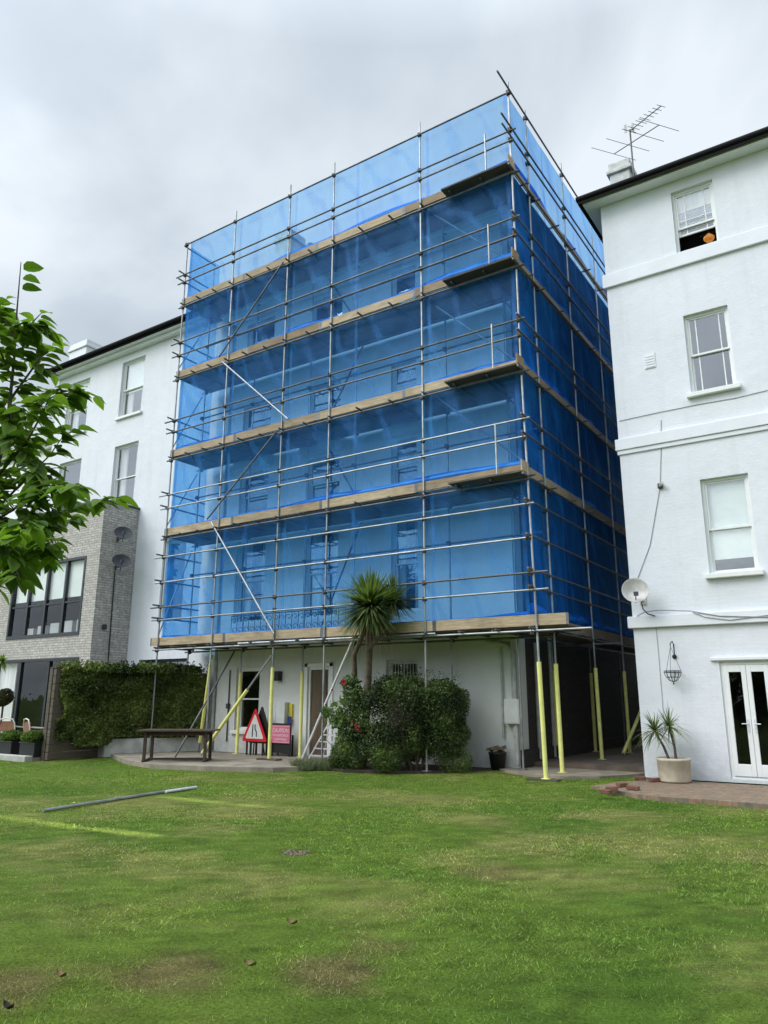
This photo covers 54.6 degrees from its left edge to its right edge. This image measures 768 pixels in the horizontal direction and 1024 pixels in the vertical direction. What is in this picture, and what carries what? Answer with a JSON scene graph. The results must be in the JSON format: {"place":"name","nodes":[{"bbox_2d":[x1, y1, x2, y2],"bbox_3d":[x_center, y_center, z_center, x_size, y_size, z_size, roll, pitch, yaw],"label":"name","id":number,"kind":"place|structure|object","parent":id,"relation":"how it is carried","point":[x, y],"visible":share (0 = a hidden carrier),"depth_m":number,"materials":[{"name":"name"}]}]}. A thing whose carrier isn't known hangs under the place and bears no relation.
{"place":"outdoors","nodes":[
{"label":"outdoors","id":0,"kind":"place"},
{"bbox_2d":[32,750,81,760],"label":"neighbour terrace","id":1,"kind":"structure","parent":0,"point":[36,759],"depth_m":19.40,"materials":[{"name":"stone"}]},
{"bbox_2d":[0,688,13,732],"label":"topiary tree","id":2,"kind":"object","parent":1,"relation":"on","point":[5,699],"visible":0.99,"depth_m":21.90,"materials":[{"name":"green plant"}]},
{"bbox_2d":[0,653,14,673],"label":"leafy standard","id":3,"kind":"object","parent":1,"relation":"on","point":[2,661],"visible":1,"depth_m":21.18,"materials":[{"name":"green plant"}]},
{"bbox_2d":[0,717,22,731],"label":"garden chair","id":4,"kind":"object","parent":1,"relation":"on","point":[7,725],"visible":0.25,"depth_m":21.66,"materials":[{"name":"fabric"}]},
{"bbox_2d":[0,729,23,754],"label":"trough planter","id":5,"kind":"object","parent":1,"relation":"on","point":[10,740],"visible":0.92,"depth_m":20.11,"materials":[{"name":"black plastic"}]},
{"bbox_2d":[19,730,43,757],"bbox_3d":[-9.280,6.132,19.750,0.867,0.687,0.646,-9,-17,33],"label":"trough planter","id":6,"kind":"object","parent":1,"relation":"on","point":[31,744],"visible":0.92,"depth_m":19.53,"materials":[{"name":"black plastic"}]},
{"bbox_2d":[23,718,43,731],"bbox_3d":[-9.942,6.362,21.216,0.637,0.948,0.576,12,-18,-40],"label":"garden chair","id":7,"kind":"object","parent":1,"relation":"on","point":[26,726],"visible":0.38,"depth_m":21.09,"materials":[{"name":"fabric"}]},
{"bbox_2d":[111,751,368,772],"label":"patio","id":8,"kind":"structure","parent":0,"point":[219,761],"depth_m":17.84,"materials":[{"name":"concrete"}]},
{"bbox_2d":[136,729,219,761],"bbox_3d":[-5.043,5.712,18.238,1.840,0.730,0.918,1,-14,-2],"label":"garden table","id":9,"kind":"object","parent":8,"relation":"on","point":[152,733],"visible":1,"depth_m":18.01,"materials":[{"name":"brown wood"}]},
{"bbox_2d":[242,709,266,755],"bbox_3d":[-3.439,5.959,20.177,0.874,1.206,0.223,-9,-17,33],"label":"warning sign","id":10,"kind":"object","parent":8,"relation":"on","point":[254,731],"visible":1,"depth_m":20.11,"materials":[{"name":"metal"}]},
{"bbox_2d":[249,707,268,755],"bbox_3d":[-3.308,5.918,20.129,0.861,1.263,0.060,-9,-17,33],"label":"folded sign","id":11,"kind":"object","parent":8,"relation":"on","point":[263,720],"visible":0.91,"depth_m":20.09,"materials":[{"name":"black metal"}]},
{"bbox_2d":[256,758,281,760],"bbox_3d":[-2.844,6.128,18.417,0.640,0.055,0.240,-9,-17,33],"label":"sole board","id":12,"kind":"object","parent":8,"relation":"on","point":[273,759],"visible":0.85,"depth_m":18.33,"materials":[{"name":"wood"}]},
{"bbox_2d":[271,723,293,756],"bbox_3d":[-2.683,6.048,19.768,0.712,0.840,0.234,-9,-17,33],"label":"caution board","id":13,"kind":"object","parent":8,"relation":"on","point":[281,737],"visible":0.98,"depth_m":19.68,"materials":[{"name":"plastic"}]},
{"bbox_2d":[309,724,338,758],"bbox_3d":[-1.412,5.832,18.899,0.909,0.850,0.497,-9,-17,33],"label":"step ladder","id":14,"kind":"object","parent":8,"relation":"on","point":[327,734],"visible":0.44,"depth_m":18.85,"materials":[{"name":"metal"}]},
{"bbox_2d":[301,641,352,757],"bbox_3d":[-1.431,4.701,18.431,0.267,2.826,2.267,12,-19,-40],"label":"ladder","id":15,"kind":"object","parent":8,"relation":"on","point":[326,701],"visible":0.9,"depth_m":18.29,"materials":[{"name":"metal"}]},
{"bbox_2d":[0,754,767,1023],"bbox_3d":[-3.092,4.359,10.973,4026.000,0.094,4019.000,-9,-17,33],"label":"lawn","id":16,"kind":"structure","parent":0,"point":[218,940],"depth_m":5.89,"materials":[{"name":"green plant"}]},
{"bbox_2d":[3,999,13,1008],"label":"fallen leaf","id":17,"kind":"object","parent":16,"relation":"on","point":[7,1004],"visible":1,"depth_m":3.88,"materials":[{"name":"plant"}]},
{"bbox_2d":[0,753,32,761],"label":"stone edging","id":18,"kind":"object","parent":16,"relation":"on","point":[17,758],"visible":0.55,"depth_m":19.30,"materials":[{"name":"white stone"}]},
{"bbox_2d":[0,436,51,518],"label":"white house","id":19,"kind":"structure","parent":16,"relation":"on","point":[12,515],"depth_m":36.76,"materials":[{"name":"paint"}]},
{"bbox_2d":[56,969,66,976],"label":"fallen leaf","id":20,"kind":"object","parent":16,"relation":"on","point":[60,973],"visible":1,"depth_m":4.33,"materials":[{"name":"brown plant"}]},
{"bbox_2d":[40,667,98,760],"bbox_3d":[-8.422,5.488,20.325,0.270,2.400,1.620,-9,-17,33],"label":"timber fence","id":21,"kind":"object","parent":16,"relation":"on","point":[54,711],"visible":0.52,"depth_m":19.77,"materials":[{"name":"wood"}]},
{"bbox_2d":[0,261,139,604],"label":"young cherry tree","id":22,"kind":"object","parent":16,"relation":"on","point":[27,552],"visible":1,"depth_m":4.43,"materials":[{"name":"green plant"}]},
{"bbox_2d":[0,500,139,744],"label":"grey brick extension","id":23,"kind":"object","parent":16,"relation":"on","point":[65,615],"visible":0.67,"depth_m":25.14,"materials":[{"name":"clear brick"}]},
{"bbox_2d":[0,657,78,744],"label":"glazed door","id":24,"kind":"structure","parent":23,"relation":"in","point":[29,680],"depth_m":26.46,"materials":[{"name":"black glass"}]},
{"bbox_2d":[6,555,86,639],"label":"window","id":25,"kind":"structure","parent":23,"relation":"in","point":[55,611],"depth_m":25.85,"materials":[{"name":"black glass"}]},
{"bbox_2d":[107,571,115,662],"bbox_3d":[-8.920,3.433,24.359,0.040,3.027,0.090,-9,-17,33],"label":"wall cable","id":26,"kind":"object","parent":23,"relation":"attached to","point":[111,616],"depth_m":24.34,"materials":[{"name":"black plastic"}]},
{"bbox_2d":[112,554,130,570],"bbox_3d":[-8.745,1.645,24.461,0.755,0.562,0.501,-6,-15,22],"label":"satellite dish","id":27,"kind":"object","parent":23,"relation":"attached to","point":[120,560],"visible":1,"depth_m":24.50,"materials":[{"name":"grey metal"}]},
{"bbox_2d":[114,526,132,541],"bbox_3d":[-8.754,0.731,24.674,0.755,0.562,0.501,-6,-15,22],"label":"satellite dish","id":28,"kind":"object","parent":23,"relation":"attached to","point":[122,532],"visible":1,"depth_m":24.71,"materials":[{"name":"grey metal"}]},
{"bbox_2d":[42,786,190,811],"bbox_3d":[-4.182,4.615,12.011,0.046,0.048,3.163,-7,-16,25],"label":"scaffold tube","id":29,"kind":"object","parent":16,"relation":"on","point":[97,802],"visible":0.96,"depth_m":11.56,"materials":[{"name":"silver metal"}]},
{"bbox_2d":[44,311,236,750],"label":"white neighbour house","id":30,"kind":"structure","parent":16,"relation":"on","point":[126,449],"depth_m":25.90,"materials":[{"name":"paint"}]},
{"bbox_2d":[61,459,81,507],"bbox_3d":[-11.853,-0.829,29.086,1.496,2.238,0.930,-9,-17,33],"label":"window","id":31,"kind":"structure","parent":30,"relation":"in","point":[73,476],"depth_m":29.62,"materials":[{"name":"grey glass"}]},
{"bbox_2d":[60,379,89,438],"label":"window","id":32,"kind":"structure","parent":30,"relation":"in","point":[75,419],"depth_m":29.82,"materials":[{"name":"white glass"}]},
{"bbox_2d":[113,442,138,504],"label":"window","id":33,"kind":"structure","parent":30,"relation":"in","point":[126,458],"depth_m":27.45,"materials":[{"name":"grey glass"}]},
{"bbox_2d":[114,356,145,420],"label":"window","id":34,"kind":"structure","parent":30,"relation":"in","point":[132,393],"depth_m":28.02,"materials":[{"name":"white glass"}]},
{"bbox_2d":[141,658,186,664],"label":"window","id":35,"kind":"structure","parent":30,"relation":"in","point":[184,660],"depth_m":23.83,"materials":[{"name":"grey glass"}]},
{"bbox_2d":[160,540,185,623],"bbox_3d":[-6.571,2.340,24.649,1.204,2.845,0.930,-9,-17,33],"label":"window","id":36,"kind":"structure","parent":30,"relation":"in","point":[174,547],"depth_m":25.00,"materials":[{"name":"blue glass"}]},
{"bbox_2d":[96,737,203,756],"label":"planter wall","id":37,"kind":"structure","parent":16,"relation":"on","point":[135,745],"depth_m":21.02,"materials":[{"name":"grey concrete"}]},
{"bbox_2d":[54,658,208,746],"bbox_3d":[-7.055,5.342,20.909,2.295,2.373,3.859,-9,-17,33],"label":"ivy hedge","id":38,"kind":"object","parent":37,"relation":"on","point":[122,692],"visible":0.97,"depth_m":20.80,"materials":[{"name":"green plant"}]},
{"bbox_2d":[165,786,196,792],"bbox_3d":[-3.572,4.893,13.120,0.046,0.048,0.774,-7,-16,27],"label":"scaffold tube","id":39,"kind":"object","parent":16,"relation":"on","point":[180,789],"visible":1,"depth_m":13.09,"materials":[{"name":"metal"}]},
{"bbox_2d":[244,958,255,965],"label":"fallen leaf","id":40,"kind":"object","parent":16,"relation":"on","point":[247,962],"visible":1,"depth_m":4.51,"materials":[{"name":"brown plant"}]},
{"bbox_2d":[287,918,296,923],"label":"fallen leaf","id":41,"kind":"object","parent":16,"relation":"on","point":[290,921],"visible":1,"depth_m":5.35,"materials":[{"name":"brown plant"}]},
{"bbox_2d":[282,849,310,855],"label":"soil crumbs","id":42,"kind":"object","parent":16,"relation":"on","point":[296,853],"visible":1,"depth_m":7.92,"materials":[{"name":"soil"}]},
{"bbox_2d":[289,757,322,769],"bbox_3d":[-1.818,5.685,16.887,1.006,0.276,0.848,-9,-17,33],"label":"lavender","id":43,"kind":"object","parent":16,"relation":"on","point":[298,762],"visible":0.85,"depth_m":16.71,"materials":[{"name":"green plant"}]},
{"bbox_2d":[146,70,639,778],"bbox_3d":[1.678,-0.972,23.905,13.190,16.561,12.816,-9,-17,33],"label":"scaffold","id":44,"kind":"object","parent":16,"relation":"on","point":[500,278],"visible":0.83,"depth_m":19.65,"materials":[{"name":"silver metal"}]},
{"bbox_2d":[327,761,491,773],"bbox_3d":[0.539,5.801,16.635,3.550,0.140,2.250,-9,-17,33],"label":"flower bed","id":45,"kind":"object","parent":16,"relation":"on","point":[434,769],"visible":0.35,"depth_m":16.21,"materials":[{"name":"soil"}]},
{"bbox_2d":[307,757,336,769],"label":"lavender","id":46,"kind":"object","parent":45,"relation":"on","point":[322,766],"visible":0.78,"depth_m":16.68,"materials":[{"name":"green plant"}]},
{"bbox_2d":[321,758,350,767],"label":"lavender","id":47,"kind":"object","parent":45,"relation":"on","point":[330,762],"visible":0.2,"depth_m":16.69,"materials":[{"name":"green plant"}]},
{"bbox_2d":[328,740,352,768],"bbox_3d":[-0.977,5.444,16.686,0.610,0.639,0.514,-9,-17,33],"label":"shrub","id":48,"kind":"object","parent":45,"relation":"on","point":[334,753],"visible":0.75,"depth_m":16.59,"materials":[{"name":"green plant"}]},
{"bbox_2d":[318,673,376,760],"bbox_3d":[-0.863,4.768,16.995,1.583,2.126,0.899,-9,-17,33],"label":"rose bush","id":49,"kind":"object","parent":45,"relation":"on","point":[339,720],"visible":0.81,"depth_m":16.91,"materials":[{"name":"green plant"}]},
{"bbox_2d":[337,741,367,769],"bbox_3d":[-0.702,5.399,16.492,0.791,0.641,0.640,-9,-17,33],"label":"shrub","id":50,"kind":"object","parent":45,"relation":"on","point":[356,765],"visible":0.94,"depth_m":16.39,"materials":[{"name":"green plant"}]},
{"bbox_2d":[327,561,421,766],"bbox_3d":[-0.274,3.385,16.719,2.216,4.660,2.177,-9,-17,33],"label":"cordyline palm","id":51,"kind":"object","parent":45,"relation":"on","point":[371,614],"visible":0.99,"depth_m":16.86,"materials":[{"name":"green plant"}]},
{"bbox_2d":[369,741,401,771],"bbox_3d":[0.037,5.273,16.050,0.807,0.664,0.604,-9,-17,33],"label":"shrub","id":52,"kind":"object","parent":45,"relation":"on","point":[390,768],"visible":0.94,"depth_m":15.94,"materials":[{"name":"green plant"}]},
{"bbox_2d":[347,665,471,769],"bbox_3d":[0.523,4.605,16.608,2.842,2.284,1.843,-9,-17,33],"label":"bush","id":53,"kind":"object","parent":45,"relation":"on","point":[405,704],"visible":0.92,"depth_m":16.17,"materials":[{"name":"green plant"}]},
{"bbox_2d":[433,742,472,772],"bbox_3d":[1.514,5.294,16.075,0.931,0.654,0.790,-9,-17,33],"label":"shrub","id":54,"kind":"object","parent":45,"relation":"on","point":[455,764],"visible":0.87,"depth_m":15.93,"materials":[{"name":"green plant"}]},
{"bbox_2d":[214,204,641,767],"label":"scaffolded house","id":55,"kind":"structure","parent":16,"relation":"on","point":[488,678],"depth_m":20.34,"materials":[{"name":"fabric"}]},
{"bbox_2d":[230,668,259,733],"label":"window","id":56,"kind":"structure","parent":55,"relation":"in","point":[250,702],"depth_m":21.92,"materials":[{"name":"black glass"}]},
{"bbox_2d":[235,538,265,622],"bbox_3d":[-3.682,2.145,22.573,1.288,2.600,0.930,-9,-17,33],"label":"window","id":57,"kind":"structure","parent":55,"relation":"in","point":[255,553],"depth_m":22.70,"materials":[{"name":"blue glass"}]},
{"bbox_2d":[238,471,268,523],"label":"window","id":58,"kind":"structure","parent":55,"relation":"in","point":[258,499],"depth_m":23.67,"materials":[{"name":"blue glass"}]},
{"bbox_2d":[245,402,271,438],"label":"window","id":59,"kind":"structure","parent":55,"relation":"in","point":[262,417],"depth_m":24.14,"materials":[{"name":"blue glass"}]},
{"bbox_2d":[249,318,274,353],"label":"window","id":60,"kind":"structure","parent":55,"relation":"in","point":[265,333],"depth_m":24.86,"materials":[{"name":"blue glass"}]},
{"bbox_2d":[310,670,327,754],"bbox_3d":[-1.708,5.311,19.791,0.590,2.175,0.055,-9,-17,33],"label":"door","id":61,"kind":"structure","parent":55,"relation":"in","point":[317,675],"depth_m":19.83,"materials":[{"name":"brown wood"}]},
{"bbox_2d":[305,527,338,617],"bbox_3d":[-1.446,1.787,21.123,1.309,2.600,0.930,-9,-17,33],"label":"window","id":62,"kind":"structure","parent":55,"relation":"in","point":[315,574],"depth_m":21.18,"materials":[{"name":"blue glass"}]},
{"bbox_2d":[308,455,339,498],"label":"window","id":63,"kind":"structure","parent":55,"relation":"in","point":[317,487],"depth_m":22.24,"materials":[{"name":"blue glass"}]},
{"bbox_2d":[310,382,340,422],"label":"window","id":64,"kind":"structure","parent":55,"relation":"in","point":[320,400],"depth_m":22.70,"materials":[{"name":"blue glass"}]},
{"bbox_2d":[313,293,342,332],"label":"window","id":65,"kind":"structure","parent":55,"relation":"in","point":[322,312],"depth_m":23.42,"materials":[{"name":"blue glass"}]},
{"bbox_2d":[385,660,417,680],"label":"window","id":66,"kind":"structure","parent":55,"relation":"in","point":[407,665],"depth_m":18.84,"materials":[{"name":"white paint"}]},
{"bbox_2d":[393,267,415,304],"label":"window","id":67,"kind":"structure","parent":55,"relation":"in","point":[405,283],"depth_m":21.83,"materials":[{"name":"blue glass"}]},
{"bbox_2d":[393,361,416,400],"bbox_3d":[0.855,-3.357,20.836,0.922,1.450,0.930,-9,-17,33],"label":"window","id":68,"kind":"structure","parent":55,"relation":"in","point":[406,377],"depth_m":21.16,"materials":[{"name":"blue glass"}]},
{"bbox_2d":[393,515,417,611],"bbox_3d":[0.844,1.420,19.639,0.922,2.600,0.930,-9,-17,33],"label":"window","id":69,"kind":"structure","parent":55,"relation":"in","point":[405,535],"depth_m":19.68,"materials":[{"name":"blue glass"}]},
{"bbox_2d":[393,438,418,492],"bbox_3d":[0.794,-1.122,20.190,0.982,1.600,1.130,-9,-17,33],"label":"window","id":70,"kind":"structure","parent":55,"relation":"in","point":[406,470],"depth_m":20.65,"materials":[{"name":"blue glass"}]},
{"bbox_2d":[526,777,561,781],"bbox_3d":[3.121,5.241,14.533,0.640,0.055,0.240,-9,-17,33],"label":"sole board","id":71,"kind":"object","parent":16,"relation":"on","point":[545,780],"visible":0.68,"depth_m":14.43,"materials":[{"name":"wood"}]},
{"bbox_2d":[599,789,612,794],"bbox_3d":[3.653,4.603,12.251,0.100,0.065,0.210,6,-15,-33],"label":"paving brick","id":72,"kind":"object","parent":16,"relation":"on","point":[605,791],"visible":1,"depth_m":12.20,"materials":[{"name":"red brick"}]},
{"bbox_2d":[575,126,767,783],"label":"white villa","id":73,"kind":"object","parent":16,"relation":"on","point":[688,311],"visible":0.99,"depth_m":15.75,"materials":[{"name":"paint"}]},
{"bbox_2d":[591,105,677,175],"bbox_3d":[6.881,-9.770,20.049,1.500,2.000,2.078,5,-15,-19],"label":"roof aerial","id":74,"kind":"object","parent":73,"relation":"attached to","point":[632,127],"visible":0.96,"depth_m":20.22,"materials":[{"name":"grey metal"}]},
{"bbox_2d":[622,578,648,605],"bbox_3d":[5.291,1.630,15.391,0.657,0.526,0.426,10,-17,-35],"label":"satellite dish","id":75,"kind":"object","parent":73,"relation":"attached to","point":[635,590],"visible":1,"depth_m":15.38,"materials":[{"name":"white metal"}]},
{"bbox_2d":[638,456,660,576],"bbox_3d":[5.700,-0.279,15.995,0.801,3.448,0.012,-9,-17,33],"label":"wall cable","id":76,"kind":"object","parent":73,"relation":"attached to","point":[655,514],"depth_m":15.85,"materials":[{"name":"grey plastic"}]},
{"bbox_2d":[656,630,664,727],"bbox_3d":[5.620,3.259,15.157,0.016,2.271,0.009,-9,-17,33],"label":"wall cable","id":77,"kind":"object","parent":73,"relation":"attached to","point":[660,676],"depth_m":15.13,"materials":[{"name":"grey plastic"}]},
{"bbox_2d":[657,481,663,488],"bbox_3d":[5.908,-0.579,15.862,0.111,0.132,0.188,2,-14,-9],"label":"security light","id":78,"kind":"object","parent":73,"relation":"attached to","point":[660,484],"visible":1,"depth_m":15.84,"materials":[{"name":"white plastic"}]},
{"bbox_2d":[663,641,681,684],"bbox_3d":[5.760,3.013,14.890,0.350,0.870,0.350,2,-14,-8],"label":"hanging basket","id":79,"kind":"object","parent":73,"relation":"attached to","point":[674,656],"visible":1,"depth_m":14.89,"materials":[{"name":"grey metal"}]},
{"bbox_2d":[620,390,766,420],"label":"wall cable","id":80,"kind":"object","parent":73,"relation":"attached to","point":[693,405],"depth_m":15.84,"materials":[{"name":"grey plastic"}]},
{"bbox_2d":[671,181,718,251],"bbox_3d":[7.288,-6.536,17.184,0.990,1.690,0.930,-9,-17,33],"label":"window","id":81,"kind":"structure","parent":73,"relation":"in","point":[694,211],"depth_m":17.09,"materials":[{"name":"white paint"}]},
{"bbox_2d":[637,609,767,617],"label":"wall cable","id":82,"kind":"object","parent":73,"relation":"attached to","point":[702,613],"depth_m":14.84,"materials":[{"name":"grey plastic"}]},
{"bbox_2d":[700,230,715,242],"bbox_3d":[7.499,-6.781,17.280,0.348,1.147,0.236,0,-14,1],"label":"ceiling lamp","id":83,"kind":"object","parent":73,"relation":"hanging from","point":[708,238],"visible":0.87,"depth_m":17.11,"materials":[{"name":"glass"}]},
{"bbox_2d":[684,307,740,398],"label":"window","id":84,"kind":"structure","parent":73,"relation":"in","point":[708,335],"depth_m":16.70,"materials":[{"name":"grey glass"}]},
{"bbox_2d":[690,611,766,619],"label":"wall cable","id":85,"kind":"object","parent":73,"relation":"attached to","point":[727,619],"depth_m":14.57,"materials":[{"name":"grey plastic"}]},
{"bbox_2d":[701,474,763,578],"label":"window","id":86,"kind":"structure","parent":73,"relation":"in","point":[729,524],"depth_m":15.21,"materials":[{"name":"white glass"}]},
{"bbox_2d":[723,665,757,776],"bbox_3d":[6.788,3.967,14.196,0.392,2.050,0.110,-9,-17,33],"label":"door","id":87,"kind":"structure","parent":73,"relation":"in","point":[747,770],"depth_m":14.18,"materials":[{"name":"white paint"}]},
{"bbox_2d":[745,664,767,777],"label":"door","id":88,"kind":"structure","parent":73,"relation":"in","point":[762,770],"depth_m":14.09,"materials":[{"name":"white paint"}]},
{"bbox_2d":[0,0,767,437],"label":"sky","id":89,"kind":"structure","parent":0,"point":[132,132],"materials":[{"name":"white"}]},
{"bbox_2d":[499,766,644,778],"bbox_3d":[3.660,5.535,15.607,3.420,0.170,1.750,-9,-17,33],"label":"concrete apron","id":90,"kind":"object","parent":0,"point":[536,771],"visible":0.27,"depth_m":15.26,"materials":[{"name":"grey concrete"}]},
{"bbox_2d":[488,745,506,769],"bbox_3d":[2.512,5.415,16.450,0.421,0.516,0.420,-9,-17,33],"label":"rubble bucket","id":91,"kind":"object","parent":90,"relation":"on","point":[497,757],"visible":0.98,"depth_m":16.31,"materials":[{"name":"black plastic"}]},
{"bbox_2d":[534,744,644,771],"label":"passage paving","id":92,"kind":"structure","parent":0,"point":[617,760],"depth_m":16.95,"materials":[{"name":"grey concrete"}]},
{"bbox_2d":[591,778,767,809],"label":"brick paving","id":93,"kind":"structure","parent":0,"point":[742,795],"depth_m":12.50,"materials":[{"name":"brick"}]},
{"bbox_2d":[605,786,617,790],"bbox_3d":[3.875,4.705,12.657,0.210,0.065,0.100,-7,-13,15],"label":"paving brick","id":94,"kind":"object","parent":93,"relation":"on","point":[614,788],"visible":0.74,"depth_m":12.62,"materials":[{"name":"red brick"}]},
{"bbox_2d":[616,782,627,786],"bbox_3d":[4.236,4.853,13.242,0.210,0.065,0.100,8,-13,-28],"label":"paving brick","id":95,"kind":"object","parent":93,"relation":"on","point":[621,784],"visible":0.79,"depth_m":13.20,"materials":[{"name":"red brick"}]},
{"bbox_2d":[626,785,639,790],"bbox_3d":[4.285,4.743,12.803,0.210,0.065,0.100,-5,-12,34],"label":"paving brick","id":96,"kind":"object","parent":93,"relation":"on","point":[633,787],"visible":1,"depth_m":12.76,"materials":[{"name":"red brick"}]},
{"bbox_2d":[634,775,645,779],"bbox_3d":[4.958,5.147,14.409,0.210,0.065,0.100,-2,-11,22],"label":"paving brick","id":97,"kind":"object","parent":93,"relation":"on","point":[636,777],"visible":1,"depth_m":14.37,"materials":[{"name":"red brick"}]},
{"bbox_2d":[648,777,660,781],"bbox_3d":[5.120,5.061,14.063,0.210,0.065,0.100,0,-11,-13],"label":"paving brick","id":98,"kind":"object","parent":93,"relation":"on","point":[656,779],"visible":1,"depth_m":14.02,"materials":[{"name":"red brick"}]},
{"bbox_2d":[656,757,691,783],"bbox_3d":[5.501,4.888,14.099,0.630,0.440,0.630,-9,-17,33],"label":"stone pot","id":99,"kind":"object","parent":93,"relation":"on","point":[671,770],"visible":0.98,"depth_m":13.86,"materials":[{"name":"stone"}]},
{"bbox_2d":[631,710,678,758],"bbox_3d":[5.247,4.323,14.408,0.987,0.962,1.024,-9,-17,33],"label":"potted cordyline","id":100,"kind":"object","parent":99,"relation":"in","point":[653,726],"visible":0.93,"depth_m":14.33,"materials":[{"name":"green plant"}]},
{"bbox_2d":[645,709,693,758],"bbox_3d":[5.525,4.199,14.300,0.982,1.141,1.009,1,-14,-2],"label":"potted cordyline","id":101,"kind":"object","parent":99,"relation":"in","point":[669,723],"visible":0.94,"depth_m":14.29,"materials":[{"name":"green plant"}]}
]}

